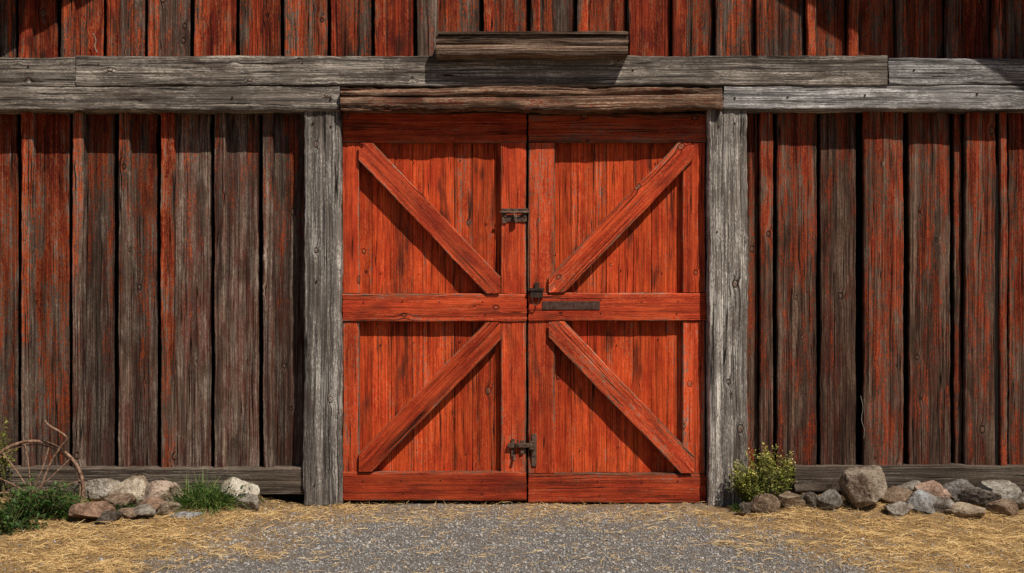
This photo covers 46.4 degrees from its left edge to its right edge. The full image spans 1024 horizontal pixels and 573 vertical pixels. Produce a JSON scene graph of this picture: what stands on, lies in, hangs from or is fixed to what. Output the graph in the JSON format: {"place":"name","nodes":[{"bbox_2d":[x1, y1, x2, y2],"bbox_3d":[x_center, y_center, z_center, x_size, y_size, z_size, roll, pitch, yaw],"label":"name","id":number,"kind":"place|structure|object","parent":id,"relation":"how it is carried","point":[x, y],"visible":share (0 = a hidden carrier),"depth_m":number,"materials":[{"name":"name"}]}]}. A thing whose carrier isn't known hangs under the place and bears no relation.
{"place":"outdoors","nodes":[
{"label":"outdoors","id":0,"kind":"place"},
{"bbox_2d":[0,492,1023,572],"bbox_3d":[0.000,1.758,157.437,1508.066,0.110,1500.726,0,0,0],"label":"ground","id":1,"kind":"structure","parent":0,"point":[877,511],"depth_m":8.49,"materials":[{"name":"grey gravel"}]},
{"bbox_2d":[0,416,17,497],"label":"tall weed","id":2,"kind":"object","parent":1,"relation":"on","point":[3,462],"visible":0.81,"depth_m":9.70,"materials":[{"name":"green plant"}]},
{"bbox_2d":[0,496,47,534],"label":"weed clump","id":3,"kind":"object","parent":1,"relation":"on","point":[6,518],"visible":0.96,"depth_m":8.82,"materials":[{"name":"green plant"}]},
{"bbox_2d":[0,472,82,521],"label":"weed clump","id":4,"kind":"object","parent":1,"relation":"on","point":[30,500],"visible":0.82,"depth_m":9.09,"materials":[{"name":"green plant"}]},
{"bbox_2d":[0,420,84,501],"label":"broken wheel","id":5,"kind":"object","parent":1,"relation":"on","point":[69,457],"visible":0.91,"depth_m":9.47,"materials":[{"name":"metal"}]},
{"bbox_2d":[33,488,98,522],"bbox_3d":[-3.455,1.682,9.220,0.626,0.339,0.574,0,0,0],"label":"grass tuft","id":6,"kind":"object","parent":1,"relation":"on","point":[65,514],"visible":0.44,"depth_m":9.14,"materials":[{"name":"green plant"}]},
{"bbox_2d":[68,481,90,501],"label":"rock","id":7,"kind":"object","parent":1,"relation":"on","point":[74,489],"visible":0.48,"depth_m":9.50,"materials":[{"name":"stone"}]},
{"bbox_2d":[68,501,116,518],"bbox_3d":[-3.210,1.719,9.140,0.342,0.159,0.308,0,0,0],"label":"rock","id":8,"kind":"object","parent":1,"relation":"on","point":[90,510],"visible":0.75,"depth_m":9.05,"materials":[{"name":"stone"}]},
{"bbox_2d":[86,478,119,501],"bbox_3d":[-3.249,1.629,9.540,0.274,0.217,0.246,0,0,0],"label":"rock","id":9,"kind":"object","parent":1,"relation":"on","point":[100,489],"visible":0.77,"depth_m":9.45,"materials":[{"name":"stone"}]},
{"bbox_2d":[94,510,122,524],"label":"rock","id":10,"kind":"object","parent":1,"relation":"on","point":[107,515],"visible":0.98,"depth_m":9.00,"materials":[{"name":"stone"}]},
{"bbox_2d":[103,493,136,510],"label":"rock","id":11,"kind":"object","parent":1,"relation":"on","point":[125,498],"visible":0.81,"depth_m":9.27,"materials":[{"name":"stone"}]},
{"bbox_2d":[116,498,139,510],"bbox_3d":[-2.964,1.706,9.252,0.253,0.138,0.214,0,0,34],"label":"weed clump","id":12,"kind":"object","parent":1,"relation":"on","point":[134,505],"visible":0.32,"depth_m":9.23,"materials":[{"name":"green plant"}]},
{"bbox_2d":[108,475,148,504],"bbox_3d":[-3.026,1.622,9.480,0.341,0.238,0.346,0,0,-20],"label":"rock","id":13,"kind":"object","parent":1,"relation":"on","point":[134,485],"visible":0.52,"depth_m":9.41,"materials":[{"name":"stone"}]},
{"bbox_2d":[118,507,139,518],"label":"rock","id":14,"kind":"object","parent":1,"relation":"on","point":[129,512],"visible":0.82,"depth_m":9.08,"materials":[{"name":"stone"}]},
{"bbox_2d":[133,504,155,516],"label":"rock","id":15,"kind":"object","parent":1,"relation":"on","point":[146,510],"visible":0.93,"depth_m":9.11,"materials":[{"name":"stone"}]},
{"bbox_2d":[138,497,162,509],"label":"rock","id":16,"kind":"object","parent":1,"relation":"on","point":[154,502],"visible":0.52,"depth_m":9.23,"materials":[{"name":"stone"}]},
{"bbox_2d":[140,480,183,501],"bbox_3d":[-2.786,1.635,9.423,0.345,0.228,0.255,0,0,-38],"label":"rock","id":17,"kind":"object","parent":1,"relation":"on","point":[153,488],"visible":0.66,"depth_m":9.35,"materials":[{"name":"stone"}]},
{"bbox_2d":[156,501,180,514],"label":"rock","id":18,"kind":"object","parent":1,"relation":"on","point":[164,510],"visible":0.95,"depth_m":9.21,"materials":[{"name":"stone"}]},
{"bbox_2d":[169,511,203,518],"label":"rock","id":19,"kind":"object","parent":1,"relation":"on","point":[183,513],"visible":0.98,"depth_m":9.14,"materials":[{"name":"stone"}]},
{"bbox_2d":[156,467,268,516],"bbox_3d":[-2.392,1.651,9.422,0.914,0.423,0.701,0,0,0],"label":"grass tuft","id":20,"kind":"object","parent":1,"relation":"on","point":[206,498],"visible":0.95,"depth_m":9.35,"materials":[{"name":"green plant"}]},
{"bbox_2d":[219,477,259,501],"bbox_3d":[-2.174,1.638,9.550,0.310,0.231,0.279,0,0,0],"label":"rock","id":21,"kind":"object","parent":1,"relation":"on","point":[254,489],"visible":0.59,"depth_m":9.50,"materials":[{"name":"stone"}]},
{"bbox_2d":[235,493,258,511],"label":"rock","id":22,"kind":"object","parent":1,"relation":"on","point":[251,501],"visible":0.98,"depth_m":9.36,"materials":[{"name":"stone"}]},
{"bbox_2d":[0,0,1023,505],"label":"barn","id":23,"kind":"structure","parent":1,"relation":"on","point":[320,252],"depth_m":9.93,"materials":[{"name":"red wood"}]},
{"bbox_2d":[341,112,529,500],"bbox_3d":[-0.618,0.165,9.915,1.595,3.247,0.199,0,0,0],"label":"door","id":24,"kind":"structure","parent":23,"relation":"in","point":[435,212],"depth_m":9.89,"materials":[{"name":"red paint"}]},
{"bbox_2d":[528,113,705,502],"bbox_3d":[0.872,0.167,9.920,1.484,3.251,0.190,0,0,0],"label":"door","id":25,"kind":"structure","parent":23,"relation":"in","point":[617,295],"depth_m":9.89,"materials":[{"name":"red paint"}]},
{"bbox_2d":[0,490,1023,572],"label":"straw","id":26,"kind":"object","parent":1,"relation":"on","point":[176,530],"visible":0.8,"depth_m":8.54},
{"bbox_2d":[0,497,1023,572],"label":"gravel","id":27,"kind":"structure","parent":1,"relation":"on","point":[481,533],"depth_m":8.28,"materials":[{"name":"grey gravel"}]},
{"bbox_2d":[726,501,745,512],"bbox_3d":[1.820,1.776,9.579,0.232,0.126,0.217,0,0,0],"label":"grass tuft","id":28,"kind":"object","parent":1,"relation":"on","point":[735,504],"visible":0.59,"depth_m":9.58,"materials":[{"name":"green plant"}]},
{"bbox_2d":[739,502,754,515],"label":"rock","id":29,"kind":"object","parent":1,"relation":"on","point":[745,507],"visible":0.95,"depth_m":9.36,"materials":[{"name":"stone"}]},
{"bbox_2d":[727,442,798,501],"bbox_3d":[2.014,1.524,9.634,0.571,0.553,0.353,0,0,0],"label":"bush","id":30,"kind":"object","parent":1,"relation":"on","point":[757,480],"visible":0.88,"depth_m":9.60,"materials":[{"name":"green plant"}]},
{"bbox_2d":[749,493,779,514],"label":"rock","id":31,"kind":"object","parent":1,"relation":"on","point":[765,503],"visible":0.93,"depth_m":9.32,"materials":[{"name":"stone"}]},
{"bbox_2d":[778,491,804,508],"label":"rock","id":32,"kind":"object","parent":1,"relation":"on","point":[788,499],"visible":0.96,"depth_m":9.35,"materials":[{"name":"stone"}]},
{"bbox_2d":[800,492,818,508],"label":"rock","id":33,"kind":"object","parent":1,"relation":"on","point":[809,498],"visible":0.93,"depth_m":9.33,"materials":[{"name":"stone"}]},
{"bbox_2d":[816,489,842,509],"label":"rock","id":34,"kind":"object","parent":1,"relation":"on","point":[830,499],"visible":0.98,"depth_m":9.29,"materials":[{"name":"stone"}]},
{"bbox_2d":[839,465,886,508],"bbox_3d":[2.736,1.579,9.340,0.357,0.350,0.281,0,0,24],"label":"rock","id":35,"kind":"object","parent":1,"relation":"on","point":[862,487],"visible":0.99,"depth_m":9.26,"materials":[{"name":"stone"}]},
{"bbox_2d":[881,486,913,503],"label":"rock","id":36,"kind":"object","parent":1,"relation":"on","point":[894,494],"visible":0.59,"depth_m":9.42,"materials":[{"name":"stone"}]},
{"bbox_2d":[883,501,913,515],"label":"rock","id":37,"kind":"object","parent":1,"relation":"on","point":[898,508],"visible":0.98,"depth_m":9.21,"materials":[{"name":"stone"}]},
{"bbox_2d":[897,480,920,490],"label":"rock","id":38,"kind":"object","parent":1,"relation":"on","point":[910,485],"visible":0.27,"depth_m":9.64,"materials":[{"name":"stone"}]},
{"bbox_2d":[908,489,934,513],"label":"rock","id":39,"kind":"object","parent":1,"relation":"on","point":[920,500],"visible":0.96,"depth_m":9.26,"materials":[{"name":"stone"}]},
{"bbox_2d":[913,480,951,497],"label":"rock","id":40,"kind":"object","parent":1,"relation":"on","point":[933,487],"visible":0.57,"depth_m":9.47,"materials":[{"name":"stone"}]},
{"bbox_2d":[933,496,954,512],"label":"rock","id":41,"kind":"object","parent":1,"relation":"on","point":[941,504],"visible":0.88,"depth_m":9.24,"materials":[{"name":"stone"}]},
{"bbox_2d":[943,479,973,501],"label":"rock","id":42,"kind":"object","parent":1,"relation":"on","point":[954,488],"visible":0.65,"depth_m":9.51,"materials":[{"name":"stone"}]},
{"bbox_2d":[944,502,985,517],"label":"rock","id":43,"kind":"object","parent":1,"relation":"on","point":[961,509],"visible":0.98,"depth_m":9.13,"materials":[{"name":"stone"}]},
{"bbox_2d":[957,487,1001,506],"bbox_3d":[3.669,1.657,9.380,0.339,0.180,0.271,0,0,0],"label":"rock","id":44,"kind":"object","parent":1,"relation":"on","point":[978,496],"visible":0.84,"depth_m":9.31,"materials":[{"name":"stone"}]},
{"bbox_2d":[977,480,1021,498],"bbox_3d":[3.889,1.645,9.540,0.321,0.193,0.257,0,0,0],"label":"rock","id":45,"kind":"object","parent":1,"relation":"on","point":[1005,489],"visible":0.6,"depth_m":9.47,"materials":[{"name":"stone"}]},
{"bbox_2d":[985,499,1017,516],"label":"rock","id":46,"kind":"object","parent":1,"relation":"on","point":[1008,507],"visible":0.98,"depth_m":9.17,"materials":[{"name":"stone"}]},
{"bbox_2d":[1009,491,1023,509],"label":"rock","id":47,"kind":"object","parent":1,"relation":"on","point":[1018,499],"visible":0.57,"depth_m":9.30,"materials":[{"name":"stone"}]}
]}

